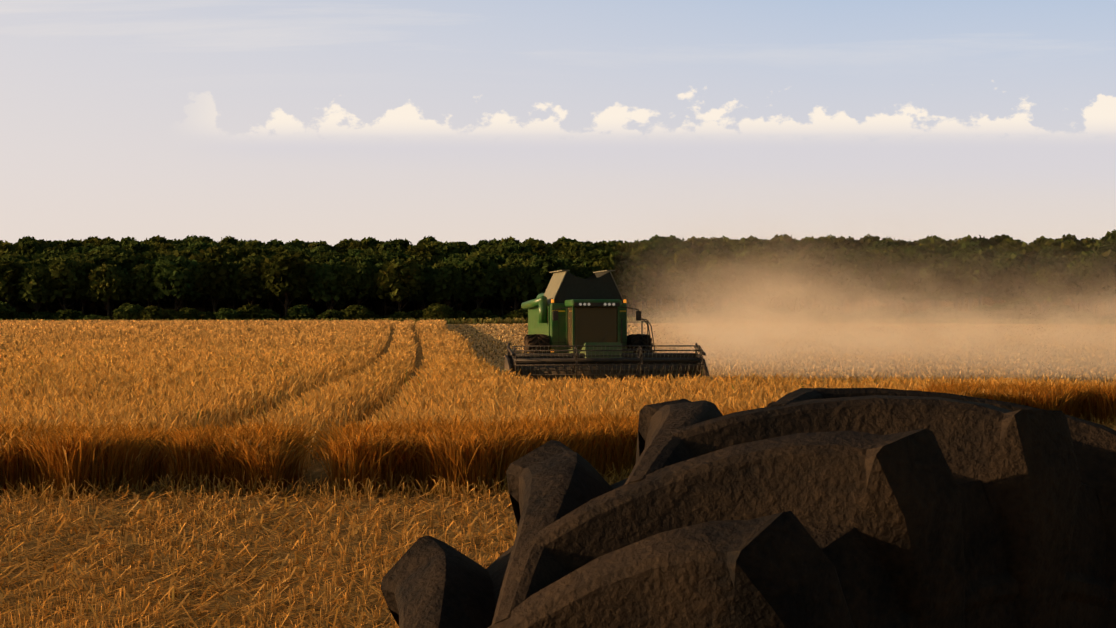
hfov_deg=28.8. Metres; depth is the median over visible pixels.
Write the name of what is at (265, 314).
forest shrub
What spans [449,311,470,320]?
forest shrub
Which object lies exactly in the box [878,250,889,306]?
forest tree
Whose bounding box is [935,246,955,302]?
forest tree
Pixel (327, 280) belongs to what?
forest tree
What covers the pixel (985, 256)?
forest tree
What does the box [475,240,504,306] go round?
forest tree
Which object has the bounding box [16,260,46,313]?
forest tree
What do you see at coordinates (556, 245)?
forest tree
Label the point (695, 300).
forest tree
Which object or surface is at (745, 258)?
forest tree
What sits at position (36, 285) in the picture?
forest tree
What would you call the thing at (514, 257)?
forest tree
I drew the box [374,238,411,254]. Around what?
forest tree
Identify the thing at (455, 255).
forest tree
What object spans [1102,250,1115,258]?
forest tree
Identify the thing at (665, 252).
forest tree
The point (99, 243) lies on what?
forest tree
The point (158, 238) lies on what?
forest tree
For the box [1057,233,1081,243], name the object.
forest tree
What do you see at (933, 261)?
forest tree
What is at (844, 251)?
forest tree
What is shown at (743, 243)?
forest tree
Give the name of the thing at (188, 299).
forest tree
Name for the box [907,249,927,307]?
forest tree
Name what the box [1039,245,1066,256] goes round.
forest tree
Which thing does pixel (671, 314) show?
forest shrub
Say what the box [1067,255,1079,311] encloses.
forest tree
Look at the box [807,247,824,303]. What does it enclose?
forest tree
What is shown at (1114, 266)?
forest tree
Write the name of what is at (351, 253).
forest tree
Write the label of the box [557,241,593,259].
forest tree
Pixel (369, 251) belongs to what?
forest tree
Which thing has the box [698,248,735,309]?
forest tree
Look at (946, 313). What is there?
forest shrub
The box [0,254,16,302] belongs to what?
forest tree
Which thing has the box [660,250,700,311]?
forest tree
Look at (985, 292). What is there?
forest tree
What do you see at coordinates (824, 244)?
forest tree
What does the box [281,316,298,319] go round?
forest shrub
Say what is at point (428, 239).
forest tree
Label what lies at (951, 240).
forest tree
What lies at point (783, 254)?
forest tree
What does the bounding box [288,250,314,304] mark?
forest tree
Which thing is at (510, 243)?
forest tree
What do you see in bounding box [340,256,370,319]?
forest tree
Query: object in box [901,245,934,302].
forest tree
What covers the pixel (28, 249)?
forest tree
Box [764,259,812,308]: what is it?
forest tree
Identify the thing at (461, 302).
forest tree
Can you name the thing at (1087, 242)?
forest tree
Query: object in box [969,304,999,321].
forest shrub
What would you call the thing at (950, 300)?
forest tree
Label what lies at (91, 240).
forest tree
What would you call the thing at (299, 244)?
forest tree
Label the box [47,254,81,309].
forest tree
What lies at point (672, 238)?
forest tree
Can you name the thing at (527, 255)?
forest tree
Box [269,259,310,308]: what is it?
forest tree
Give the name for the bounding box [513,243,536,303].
forest tree
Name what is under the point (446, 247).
forest tree
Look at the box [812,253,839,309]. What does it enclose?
forest tree
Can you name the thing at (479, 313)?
forest shrub
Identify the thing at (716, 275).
forest tree
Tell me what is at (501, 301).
forest tree
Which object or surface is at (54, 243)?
forest tree
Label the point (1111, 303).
forest tree
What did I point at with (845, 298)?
forest tree
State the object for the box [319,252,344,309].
forest tree
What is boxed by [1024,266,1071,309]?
forest tree
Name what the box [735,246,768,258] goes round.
forest tree
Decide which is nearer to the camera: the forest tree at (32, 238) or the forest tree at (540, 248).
the forest tree at (540, 248)
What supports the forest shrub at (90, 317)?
on the field ground at (316, 471)
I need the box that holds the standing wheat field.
[0,319,1115,496]
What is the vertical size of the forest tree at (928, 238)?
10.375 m
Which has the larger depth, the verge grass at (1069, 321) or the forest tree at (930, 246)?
the forest tree at (930, 246)
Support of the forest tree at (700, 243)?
on the field ground at (316, 471)
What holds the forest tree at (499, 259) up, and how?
on the field ground at (316, 471)
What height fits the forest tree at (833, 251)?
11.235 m
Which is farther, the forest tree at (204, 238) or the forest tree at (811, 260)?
the forest tree at (204, 238)
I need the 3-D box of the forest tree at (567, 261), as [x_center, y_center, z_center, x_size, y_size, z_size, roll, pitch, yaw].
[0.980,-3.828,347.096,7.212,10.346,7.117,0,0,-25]
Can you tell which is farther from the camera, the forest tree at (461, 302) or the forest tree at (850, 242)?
the forest tree at (850, 242)
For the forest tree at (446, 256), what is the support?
on the field ground at (316, 471)
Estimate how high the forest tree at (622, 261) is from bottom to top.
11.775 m
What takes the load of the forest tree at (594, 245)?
on the field ground at (316, 471)
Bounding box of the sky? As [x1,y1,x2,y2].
[0,0,1115,245]
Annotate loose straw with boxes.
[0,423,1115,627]
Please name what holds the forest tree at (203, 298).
on the field ground at (316, 471)
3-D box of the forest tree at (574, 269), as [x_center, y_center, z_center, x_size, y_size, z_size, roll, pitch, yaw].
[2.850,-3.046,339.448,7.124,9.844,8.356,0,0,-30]
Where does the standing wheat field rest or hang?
on the field ground at (316, 471)
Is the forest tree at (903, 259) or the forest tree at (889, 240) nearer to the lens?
the forest tree at (903, 259)
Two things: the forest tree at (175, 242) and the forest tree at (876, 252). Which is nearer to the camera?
the forest tree at (876, 252)
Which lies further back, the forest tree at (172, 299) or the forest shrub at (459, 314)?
the forest tree at (172, 299)
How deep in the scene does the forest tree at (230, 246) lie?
367.04 m
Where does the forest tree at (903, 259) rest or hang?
on the field ground at (316, 471)
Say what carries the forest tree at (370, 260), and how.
on the field ground at (316, 471)
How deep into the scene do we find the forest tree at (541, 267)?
331.23 m
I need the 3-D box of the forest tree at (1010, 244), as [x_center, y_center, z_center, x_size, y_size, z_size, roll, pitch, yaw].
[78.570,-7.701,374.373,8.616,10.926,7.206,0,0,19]
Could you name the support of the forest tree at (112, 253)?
on the field ground at (316, 471)
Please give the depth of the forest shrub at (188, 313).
325.22 m
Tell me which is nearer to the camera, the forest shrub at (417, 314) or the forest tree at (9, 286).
the forest shrub at (417, 314)
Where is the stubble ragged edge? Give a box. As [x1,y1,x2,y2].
[0,413,1115,502]
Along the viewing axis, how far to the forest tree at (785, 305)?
344.63 m
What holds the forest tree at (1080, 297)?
on the field ground at (316, 471)
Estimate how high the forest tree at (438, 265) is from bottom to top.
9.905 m
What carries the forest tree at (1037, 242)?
on the field ground at (316, 471)
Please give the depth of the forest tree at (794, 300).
351.21 m
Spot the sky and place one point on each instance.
(330, 121)
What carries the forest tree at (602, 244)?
on the field ground at (316, 471)
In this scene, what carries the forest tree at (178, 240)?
on the field ground at (316, 471)
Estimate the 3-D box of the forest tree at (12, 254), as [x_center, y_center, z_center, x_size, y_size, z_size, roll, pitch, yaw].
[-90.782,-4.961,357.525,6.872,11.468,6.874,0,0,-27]
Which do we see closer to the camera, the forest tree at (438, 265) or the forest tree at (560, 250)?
the forest tree at (438, 265)
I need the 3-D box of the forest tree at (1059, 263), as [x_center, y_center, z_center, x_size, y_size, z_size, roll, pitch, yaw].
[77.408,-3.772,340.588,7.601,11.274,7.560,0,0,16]
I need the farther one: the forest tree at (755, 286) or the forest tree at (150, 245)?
the forest tree at (150, 245)
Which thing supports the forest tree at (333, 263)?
on the field ground at (316, 471)
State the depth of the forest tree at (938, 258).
359.94 m
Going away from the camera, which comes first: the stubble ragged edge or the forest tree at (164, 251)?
the stubble ragged edge
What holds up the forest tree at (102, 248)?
on the field ground at (316, 471)
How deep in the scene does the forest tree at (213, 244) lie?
382.66 m
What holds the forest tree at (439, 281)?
on the field ground at (316, 471)
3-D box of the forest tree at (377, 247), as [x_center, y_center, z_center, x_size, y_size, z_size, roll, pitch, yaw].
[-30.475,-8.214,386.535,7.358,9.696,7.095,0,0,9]
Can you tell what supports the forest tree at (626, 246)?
on the field ground at (316, 471)
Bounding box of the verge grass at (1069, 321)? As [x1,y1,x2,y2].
[0,317,1115,324]
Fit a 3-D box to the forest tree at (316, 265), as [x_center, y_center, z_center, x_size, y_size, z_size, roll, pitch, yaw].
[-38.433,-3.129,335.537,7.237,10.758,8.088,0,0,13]
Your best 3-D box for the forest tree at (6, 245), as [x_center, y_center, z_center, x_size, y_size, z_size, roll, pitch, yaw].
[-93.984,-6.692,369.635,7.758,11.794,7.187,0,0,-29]
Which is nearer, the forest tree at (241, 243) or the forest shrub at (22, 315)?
the forest shrub at (22, 315)
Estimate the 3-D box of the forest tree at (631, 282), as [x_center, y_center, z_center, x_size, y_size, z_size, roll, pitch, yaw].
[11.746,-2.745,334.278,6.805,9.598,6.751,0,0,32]
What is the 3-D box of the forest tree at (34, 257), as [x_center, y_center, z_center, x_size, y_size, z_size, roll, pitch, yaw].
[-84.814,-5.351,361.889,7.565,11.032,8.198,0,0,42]
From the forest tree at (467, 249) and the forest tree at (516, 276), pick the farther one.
the forest tree at (467, 249)
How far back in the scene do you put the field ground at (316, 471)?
24.64 m
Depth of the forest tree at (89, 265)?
334.97 m
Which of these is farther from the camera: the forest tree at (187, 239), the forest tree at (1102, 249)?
the forest tree at (187, 239)
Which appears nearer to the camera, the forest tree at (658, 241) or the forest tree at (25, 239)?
the forest tree at (658, 241)
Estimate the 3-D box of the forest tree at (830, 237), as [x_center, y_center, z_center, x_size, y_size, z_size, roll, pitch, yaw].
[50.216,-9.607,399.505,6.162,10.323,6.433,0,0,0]
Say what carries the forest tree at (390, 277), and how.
on the field ground at (316, 471)
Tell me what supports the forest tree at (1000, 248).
on the field ground at (316, 471)
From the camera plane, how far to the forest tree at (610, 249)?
361.08 m
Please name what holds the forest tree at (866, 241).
on the field ground at (316, 471)
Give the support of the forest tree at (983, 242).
on the field ground at (316, 471)
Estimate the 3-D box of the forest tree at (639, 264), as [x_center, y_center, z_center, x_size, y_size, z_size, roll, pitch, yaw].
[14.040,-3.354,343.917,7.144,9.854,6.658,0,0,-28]
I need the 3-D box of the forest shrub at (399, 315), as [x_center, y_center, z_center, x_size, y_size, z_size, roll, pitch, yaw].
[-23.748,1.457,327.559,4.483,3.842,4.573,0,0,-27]
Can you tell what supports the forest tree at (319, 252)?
on the field ground at (316, 471)
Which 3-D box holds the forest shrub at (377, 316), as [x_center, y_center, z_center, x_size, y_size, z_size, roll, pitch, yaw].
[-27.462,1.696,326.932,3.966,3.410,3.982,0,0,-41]
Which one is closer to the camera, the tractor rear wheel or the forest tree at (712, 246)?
the tractor rear wheel
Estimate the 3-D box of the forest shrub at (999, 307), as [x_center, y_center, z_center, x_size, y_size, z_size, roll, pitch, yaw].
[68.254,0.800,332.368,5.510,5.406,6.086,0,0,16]
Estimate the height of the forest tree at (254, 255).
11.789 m
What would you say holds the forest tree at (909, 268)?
on the field ground at (316, 471)
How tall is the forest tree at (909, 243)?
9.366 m
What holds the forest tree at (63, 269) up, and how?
on the field ground at (316, 471)
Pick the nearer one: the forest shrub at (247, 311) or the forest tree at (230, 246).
the forest shrub at (247, 311)
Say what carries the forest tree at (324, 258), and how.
on the field ground at (316, 471)
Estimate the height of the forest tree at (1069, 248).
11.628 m
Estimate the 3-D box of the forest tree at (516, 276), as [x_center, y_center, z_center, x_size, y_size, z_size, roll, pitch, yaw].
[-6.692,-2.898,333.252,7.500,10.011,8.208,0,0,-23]
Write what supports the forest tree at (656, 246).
on the field ground at (316, 471)
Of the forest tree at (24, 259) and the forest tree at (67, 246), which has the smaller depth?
the forest tree at (24, 259)
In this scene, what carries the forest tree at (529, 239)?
on the field ground at (316, 471)
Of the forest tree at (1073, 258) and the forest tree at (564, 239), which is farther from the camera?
the forest tree at (564, 239)
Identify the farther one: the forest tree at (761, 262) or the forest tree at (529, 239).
the forest tree at (529, 239)
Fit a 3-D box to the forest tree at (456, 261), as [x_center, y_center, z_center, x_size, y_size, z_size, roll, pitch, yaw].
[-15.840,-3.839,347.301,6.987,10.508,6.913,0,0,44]
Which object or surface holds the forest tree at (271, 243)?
on the field ground at (316, 471)
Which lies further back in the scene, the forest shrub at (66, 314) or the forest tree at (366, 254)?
the forest tree at (366, 254)
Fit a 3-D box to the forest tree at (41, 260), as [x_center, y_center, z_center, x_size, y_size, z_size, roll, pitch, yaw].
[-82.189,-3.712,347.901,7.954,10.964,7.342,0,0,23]
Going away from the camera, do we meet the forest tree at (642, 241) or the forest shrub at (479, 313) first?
the forest shrub at (479, 313)
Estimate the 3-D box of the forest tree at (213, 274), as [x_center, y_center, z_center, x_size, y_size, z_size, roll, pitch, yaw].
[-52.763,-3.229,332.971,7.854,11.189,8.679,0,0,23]
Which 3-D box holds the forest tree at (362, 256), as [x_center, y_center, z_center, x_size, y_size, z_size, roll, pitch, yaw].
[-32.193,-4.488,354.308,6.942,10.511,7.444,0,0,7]
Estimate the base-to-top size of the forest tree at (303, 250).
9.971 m
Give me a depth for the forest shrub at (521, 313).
326.47 m
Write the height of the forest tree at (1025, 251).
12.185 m
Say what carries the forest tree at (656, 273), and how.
on the field ground at (316, 471)
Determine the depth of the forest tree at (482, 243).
383.30 m
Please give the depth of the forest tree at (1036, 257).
349.38 m
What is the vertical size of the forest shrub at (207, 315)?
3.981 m
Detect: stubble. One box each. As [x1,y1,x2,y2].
[446,323,1115,384]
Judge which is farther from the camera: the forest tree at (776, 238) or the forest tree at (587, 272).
the forest tree at (776, 238)
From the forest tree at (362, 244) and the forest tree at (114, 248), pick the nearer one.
the forest tree at (114, 248)
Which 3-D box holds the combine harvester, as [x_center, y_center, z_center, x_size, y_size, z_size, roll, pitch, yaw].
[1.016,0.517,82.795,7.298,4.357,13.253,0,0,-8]
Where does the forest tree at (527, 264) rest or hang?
on the field ground at (316, 471)
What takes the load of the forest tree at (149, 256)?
on the field ground at (316, 471)
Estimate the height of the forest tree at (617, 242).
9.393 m
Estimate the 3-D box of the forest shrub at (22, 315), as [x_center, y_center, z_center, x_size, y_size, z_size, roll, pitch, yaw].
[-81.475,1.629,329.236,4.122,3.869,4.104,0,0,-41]
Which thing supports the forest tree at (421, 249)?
on the field ground at (316, 471)
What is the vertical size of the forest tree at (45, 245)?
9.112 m
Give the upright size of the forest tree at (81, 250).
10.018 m
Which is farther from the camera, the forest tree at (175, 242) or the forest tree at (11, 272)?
the forest tree at (175, 242)
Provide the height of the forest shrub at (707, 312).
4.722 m
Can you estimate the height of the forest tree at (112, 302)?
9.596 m
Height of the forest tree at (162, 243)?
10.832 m
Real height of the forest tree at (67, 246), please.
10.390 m
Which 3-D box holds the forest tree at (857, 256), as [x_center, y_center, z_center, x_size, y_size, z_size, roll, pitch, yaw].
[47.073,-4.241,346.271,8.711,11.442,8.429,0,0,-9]
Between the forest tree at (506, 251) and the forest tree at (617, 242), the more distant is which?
the forest tree at (617, 242)
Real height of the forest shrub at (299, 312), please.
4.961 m
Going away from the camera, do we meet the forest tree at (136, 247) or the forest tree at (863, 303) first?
the forest tree at (863, 303)
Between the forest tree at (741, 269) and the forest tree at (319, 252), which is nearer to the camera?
the forest tree at (741, 269)
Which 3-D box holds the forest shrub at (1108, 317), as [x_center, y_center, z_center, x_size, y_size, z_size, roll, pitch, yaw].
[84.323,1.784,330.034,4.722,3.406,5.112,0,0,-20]
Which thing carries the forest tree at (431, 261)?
on the field ground at (316, 471)
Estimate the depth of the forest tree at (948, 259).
347.11 m
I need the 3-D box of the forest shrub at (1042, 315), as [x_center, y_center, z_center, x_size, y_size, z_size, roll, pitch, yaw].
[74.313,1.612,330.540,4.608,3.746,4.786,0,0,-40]
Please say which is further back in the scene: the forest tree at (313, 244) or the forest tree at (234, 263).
the forest tree at (313, 244)
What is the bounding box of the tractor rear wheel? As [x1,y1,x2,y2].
[381,388,1115,627]
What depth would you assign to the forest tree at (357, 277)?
328.47 m
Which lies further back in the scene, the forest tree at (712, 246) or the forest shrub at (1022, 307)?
the forest tree at (712, 246)
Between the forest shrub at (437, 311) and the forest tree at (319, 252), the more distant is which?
the forest tree at (319, 252)
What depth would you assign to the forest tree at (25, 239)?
397.10 m
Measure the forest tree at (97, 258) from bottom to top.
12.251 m
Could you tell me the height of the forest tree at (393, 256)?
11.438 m
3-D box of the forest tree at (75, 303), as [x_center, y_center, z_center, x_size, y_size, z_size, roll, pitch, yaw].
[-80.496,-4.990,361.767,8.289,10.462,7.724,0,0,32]
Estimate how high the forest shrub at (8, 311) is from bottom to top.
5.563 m
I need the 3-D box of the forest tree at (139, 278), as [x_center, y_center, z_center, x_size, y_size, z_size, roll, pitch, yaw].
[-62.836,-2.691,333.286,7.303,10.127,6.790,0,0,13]
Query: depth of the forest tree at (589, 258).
346.09 m
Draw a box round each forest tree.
[0,240,13,252]
[0,250,20,259]
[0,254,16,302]
[0,260,25,308]
[1,258,22,307]
[10,239,46,307]
[11,254,30,307]
[16,237,38,246]
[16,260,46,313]
[16,266,58,310]
[22,236,36,241]
[31,250,61,311]
[33,257,53,310]
[36,242,51,249]
[37,239,50,243]
[37,250,65,312]
[43,246,64,252]
[44,255,87,309]
[44,267,62,311]
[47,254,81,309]
[48,240,64,247]
[57,238,83,255]
[62,260,97,313]
[65,253,85,310]
[66,246,89,255]
[73,298,90,314]
[76,250,124,314]
[80,236,100,244]
[82,245,94,249]
[85,264,130,315]
[88,244,119,252]
[93,237,115,246]
[95,269,129,317]
[101,239,121,247]
[101,250,117,312]
[104,244,134,309]
[111,252,138,304]
[117,236,135,245]
[120,240,149,302]
[120,272,156,305]
[126,264,170,306]
[136,251,166,305]
[139,287,178,308]
[142,235,171,243]
[144,255,167,307]
[145,242,154,248]
[150,243,176,302]
[150,254,203,310]
[155,242,179,250]
[157,249,171,254]
[161,285,204,309]
[167,248,196,307]
[169,238,190,242]
[170,241,184,245]
[176,242,191,247]
[181,235,199,242]
[187,240,212,306]
[190,250,215,311]
[192,236,217,243]
[192,257,242,311]
[200,245,232,261]
[202,262,228,311]
[208,242,221,247]
[215,261,249,309]
[219,236,237,245]
[222,243,238,305]
[225,247,249,308]
[228,256,273,304]
[235,239,251,248]
[235,298,255,306]
[240,253,269,304]
[243,239,265,250]
[245,247,278,308]
[253,260,289,309]
[257,249,315,315]
[259,239,283,249]
[269,245,297,303]
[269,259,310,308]
[281,298,284,316]
[286,239,309,248]
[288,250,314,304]
[290,259,322,307]
[293,246,310,300]
[306,241,334,249]
[307,263,352,309]
[310,246,338,304]
[310,254,339,309]
[314,249,339,256]
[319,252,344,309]
[321,260,361,311]
[332,239,352,253]
[339,257,377,305]
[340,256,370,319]
[343,249,367,304]
[345,239,375,252]
[356,256,375,307]
[357,252,373,309]
[357,255,370,304]
[363,248,376,300]
[364,237,378,247]
[366,262,402,316]
[372,253,399,315]
[373,257,425,311]
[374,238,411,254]
[374,241,387,249]
[382,246,404,306]
[382,251,414,311]
[384,297,415,307]
[401,263,441,309]
[404,241,443,262]
[415,253,437,265]
[417,236,435,244]
[418,260,430,309]
[424,265,474,307]
[432,240,441,246]
[432,263,448,303]
[435,241,459,255]
[439,253,466,310]
[440,251,451,302]
[442,265,480,310]
[447,257,464,310]
[457,244,481,300]
[457,256,502,308]
[462,251,498,308]
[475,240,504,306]
[476,239,490,247]
[484,264,521,316]
[485,252,505,312]
[490,244,519,308]
[492,263,536,309]
[500,236,522,243]
[500,253,528,309]
[501,252,532,301]
[502,240,518,245]
[507,260,522,306]
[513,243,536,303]
[521,257,550,294]
[523,237,544,243]
[527,254,570,295]
[528,240,553,298]
[549,247,567,257]
[550,236,576,244]
[551,241,565,248]
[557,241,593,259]
[557,242,574,248]
[558,258,578,267]
[568,263,588,274]
[575,266,603,278]
[576,247,609,266]
[584,243,599,248]
[586,241,610,247]
[590,260,622,279]
[593,245,616,253]
[600,250,635,270]
[611,240,622,244]
[614,265,654,316]
[615,241,638,252]
[627,245,665,308]
[631,262,653,307]
[632,239,646,243]
[633,263,664,308]
[644,234,667,243]
[648,243,669,250]
[649,238,673,247]
[656,247,671,300]
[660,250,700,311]
[661,259,707,311]
[665,235,684,242]
[669,242,701,255]
[672,248,699,303]
[674,289,709,311]
[684,236,708,250]
[692,255,739,307]
[698,241,729,297]
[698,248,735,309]
[706,236,721,242]
[712,258,747,302]
[719,258,751,302]
[723,239,740,250]
[726,235,768,255]
[734,255,755,305]
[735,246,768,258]
[736,269,772,306]
[748,251,780,306]
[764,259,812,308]
[765,233,801,251]
[767,241,797,303]
[774,250,795,306]
[779,258,791,307]
[783,255,795,312]
[790,248,830,307]
[799,236,832,249]
[805,240,835,249]
[806,267,844,310]
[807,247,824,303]
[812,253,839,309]
[814,249,837,307]
[822,247,837,311]
[823,234,835,242]
[827,282,858,310]
[829,257,875,312]
[831,251,866,311]
[832,236,863,250]
[834,247,875,299]
[858,234,879,248]
[860,255,891,308]
[861,297,873,311]
[864,249,886,308]
[869,241,899,249]
[870,269,919,310]
[874,262,900,307]
[878,236,897,244]
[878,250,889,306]
[886,253,913,311]
[891,264,923,313]
[898,240,919,245]
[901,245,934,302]
[906,258,928,310]
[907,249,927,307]
[914,264,952,307]
[918,282,960,307]
[919,243,938,250]
[920,235,938,244]
[924,254,946,303]
[926,259,943,308]
[927,237,950,245]
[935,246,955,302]
[943,256,965,310]
[944,257,987,311]
[945,238,958,242]
[947,241,982,305]
[951,238,961,245]
[956,234,996,249]
[962,260,993,311]
[965,247,997,305]
[981,234,1009,246]
[986,266,1033,301]
[988,251,1033,295]
[989,245,1009,302]
[998,238,1028,249]
[1006,243,1041,258]
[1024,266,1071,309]
[1025,251,1052,313]
[1026,236,1058,246]
[1033,255,1069,305]
[1038,238,1067,302]
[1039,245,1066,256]
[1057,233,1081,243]
[1060,240,1088,305]
[1063,249,1115,312]
[1067,251,1081,310]
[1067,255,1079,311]
[1068,274,1111,311]
[1079,237,1096,247]
[1081,299,1096,310]
[1092,229,1115,250]
[1095,243,1115,304]
[1100,258,1115,303]
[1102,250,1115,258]
[1102,251,1112,307]
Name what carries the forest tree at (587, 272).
on the field ground at (316, 471)
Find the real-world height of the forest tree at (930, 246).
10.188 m
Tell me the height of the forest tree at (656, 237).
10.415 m
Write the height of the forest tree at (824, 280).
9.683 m
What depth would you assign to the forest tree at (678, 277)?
333.23 m
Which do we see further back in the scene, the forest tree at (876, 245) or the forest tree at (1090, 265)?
the forest tree at (876, 245)
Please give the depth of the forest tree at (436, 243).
383.26 m
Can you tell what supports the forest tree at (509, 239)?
on the field ground at (316, 471)
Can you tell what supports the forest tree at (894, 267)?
on the field ground at (316, 471)
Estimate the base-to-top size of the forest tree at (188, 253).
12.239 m
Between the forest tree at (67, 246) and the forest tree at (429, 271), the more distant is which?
the forest tree at (67, 246)
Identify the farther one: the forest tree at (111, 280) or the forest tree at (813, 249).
the forest tree at (813, 249)
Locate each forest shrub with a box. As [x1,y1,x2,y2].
[0,301,17,319]
[12,312,32,319]
[28,311,54,319]
[50,309,84,320]
[77,314,101,320]
[93,316,113,320]
[112,303,143,320]
[137,306,167,320]
[163,309,179,319]
[177,307,200,319]
[195,311,217,319]
[214,308,242,319]
[236,303,262,319]
[253,309,280,320]
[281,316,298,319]
[286,305,317,319]
[316,309,343,319]
[340,305,373,319]
[369,314,387,320]
[387,311,412,319]
[407,310,424,320]
[422,303,453,319]
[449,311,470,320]
[469,308,493,321]
[487,314,503,320]
[502,309,527,319]
[641,307,666,320]
[663,310,686,319]
[689,305,719,321]
[922,306,959,321]
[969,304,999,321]
[992,303,1017,320]
[1002,297,1039,320]
[1035,312,1055,322]
[1043,305,1076,321]
[1101,315,1115,322]
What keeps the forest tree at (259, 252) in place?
on the field ground at (316, 471)
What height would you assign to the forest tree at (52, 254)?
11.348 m
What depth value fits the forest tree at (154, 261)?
345.66 m
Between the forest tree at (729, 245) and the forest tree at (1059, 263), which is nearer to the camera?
the forest tree at (1059, 263)
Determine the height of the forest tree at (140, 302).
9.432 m
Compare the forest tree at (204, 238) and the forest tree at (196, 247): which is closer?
the forest tree at (196, 247)
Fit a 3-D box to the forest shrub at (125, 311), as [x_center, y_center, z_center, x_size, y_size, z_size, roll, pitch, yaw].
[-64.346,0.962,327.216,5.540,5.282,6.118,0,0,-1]
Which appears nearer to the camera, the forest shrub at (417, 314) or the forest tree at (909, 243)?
the forest shrub at (417, 314)
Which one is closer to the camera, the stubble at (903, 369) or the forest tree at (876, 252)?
the stubble at (903, 369)
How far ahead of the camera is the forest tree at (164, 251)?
366.17 m
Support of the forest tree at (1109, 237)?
on the field ground at (316, 471)
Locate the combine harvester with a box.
[505,270,709,382]
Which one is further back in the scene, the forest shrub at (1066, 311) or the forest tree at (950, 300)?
the forest tree at (950, 300)
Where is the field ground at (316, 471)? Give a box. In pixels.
[0,295,1115,627]
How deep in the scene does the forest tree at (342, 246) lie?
385.97 m
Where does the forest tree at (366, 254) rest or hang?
on the field ground at (316, 471)
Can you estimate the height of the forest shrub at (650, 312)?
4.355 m
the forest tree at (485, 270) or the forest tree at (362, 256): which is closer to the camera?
the forest tree at (485, 270)
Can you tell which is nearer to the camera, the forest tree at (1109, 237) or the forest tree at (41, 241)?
the forest tree at (1109, 237)
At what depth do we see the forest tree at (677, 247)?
371.74 m
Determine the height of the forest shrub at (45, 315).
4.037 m
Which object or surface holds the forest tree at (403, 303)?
on the field ground at (316, 471)
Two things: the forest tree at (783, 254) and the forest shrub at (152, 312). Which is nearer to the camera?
the forest shrub at (152, 312)
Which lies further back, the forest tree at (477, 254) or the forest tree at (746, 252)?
the forest tree at (746, 252)
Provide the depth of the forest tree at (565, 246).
373.86 m
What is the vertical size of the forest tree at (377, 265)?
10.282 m
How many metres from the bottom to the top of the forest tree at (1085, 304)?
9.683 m
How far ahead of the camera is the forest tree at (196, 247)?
365.71 m
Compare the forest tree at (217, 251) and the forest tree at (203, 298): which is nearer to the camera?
the forest tree at (203, 298)
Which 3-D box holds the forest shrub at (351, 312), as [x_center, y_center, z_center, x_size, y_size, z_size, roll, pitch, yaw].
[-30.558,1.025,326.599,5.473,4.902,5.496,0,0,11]
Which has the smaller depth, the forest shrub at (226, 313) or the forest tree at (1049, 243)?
the forest shrub at (226, 313)
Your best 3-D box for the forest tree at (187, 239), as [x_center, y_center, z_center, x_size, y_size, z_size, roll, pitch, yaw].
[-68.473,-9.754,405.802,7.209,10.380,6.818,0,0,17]
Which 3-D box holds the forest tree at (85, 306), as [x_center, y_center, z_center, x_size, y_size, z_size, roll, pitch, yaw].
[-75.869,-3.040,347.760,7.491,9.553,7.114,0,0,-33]
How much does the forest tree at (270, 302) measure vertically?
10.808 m
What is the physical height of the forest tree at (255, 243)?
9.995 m
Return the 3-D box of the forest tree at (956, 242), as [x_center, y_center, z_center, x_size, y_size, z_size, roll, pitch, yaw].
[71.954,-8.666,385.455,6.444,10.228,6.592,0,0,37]
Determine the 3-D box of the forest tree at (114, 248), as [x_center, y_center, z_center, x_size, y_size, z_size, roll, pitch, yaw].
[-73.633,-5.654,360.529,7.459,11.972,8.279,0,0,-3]
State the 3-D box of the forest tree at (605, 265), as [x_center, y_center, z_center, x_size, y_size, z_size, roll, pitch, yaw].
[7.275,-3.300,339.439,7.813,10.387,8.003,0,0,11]
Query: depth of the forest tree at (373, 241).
390.66 m
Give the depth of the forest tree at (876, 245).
382.45 m
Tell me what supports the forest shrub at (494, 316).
on the field ground at (316, 471)
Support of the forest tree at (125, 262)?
on the field ground at (316, 471)
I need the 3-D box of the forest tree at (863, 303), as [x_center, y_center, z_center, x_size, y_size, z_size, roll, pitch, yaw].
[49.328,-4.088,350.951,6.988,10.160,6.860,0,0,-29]
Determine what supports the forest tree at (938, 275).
on the field ground at (316, 471)
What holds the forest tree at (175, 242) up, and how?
on the field ground at (316, 471)
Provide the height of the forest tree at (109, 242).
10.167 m
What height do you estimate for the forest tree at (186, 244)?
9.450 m
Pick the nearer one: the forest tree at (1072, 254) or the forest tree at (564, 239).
the forest tree at (1072, 254)
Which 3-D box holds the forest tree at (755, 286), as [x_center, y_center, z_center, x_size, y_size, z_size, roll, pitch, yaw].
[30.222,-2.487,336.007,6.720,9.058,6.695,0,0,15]
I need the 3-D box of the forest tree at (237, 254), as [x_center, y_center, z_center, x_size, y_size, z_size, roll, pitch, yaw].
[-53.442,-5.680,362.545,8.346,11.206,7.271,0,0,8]
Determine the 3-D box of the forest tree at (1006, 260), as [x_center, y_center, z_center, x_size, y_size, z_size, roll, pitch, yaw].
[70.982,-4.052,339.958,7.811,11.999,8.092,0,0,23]
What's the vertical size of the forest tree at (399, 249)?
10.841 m
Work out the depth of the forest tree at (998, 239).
377.54 m
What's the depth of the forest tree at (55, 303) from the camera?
338.54 m
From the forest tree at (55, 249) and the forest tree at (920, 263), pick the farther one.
the forest tree at (55, 249)
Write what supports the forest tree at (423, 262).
on the field ground at (316, 471)
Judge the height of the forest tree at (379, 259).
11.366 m

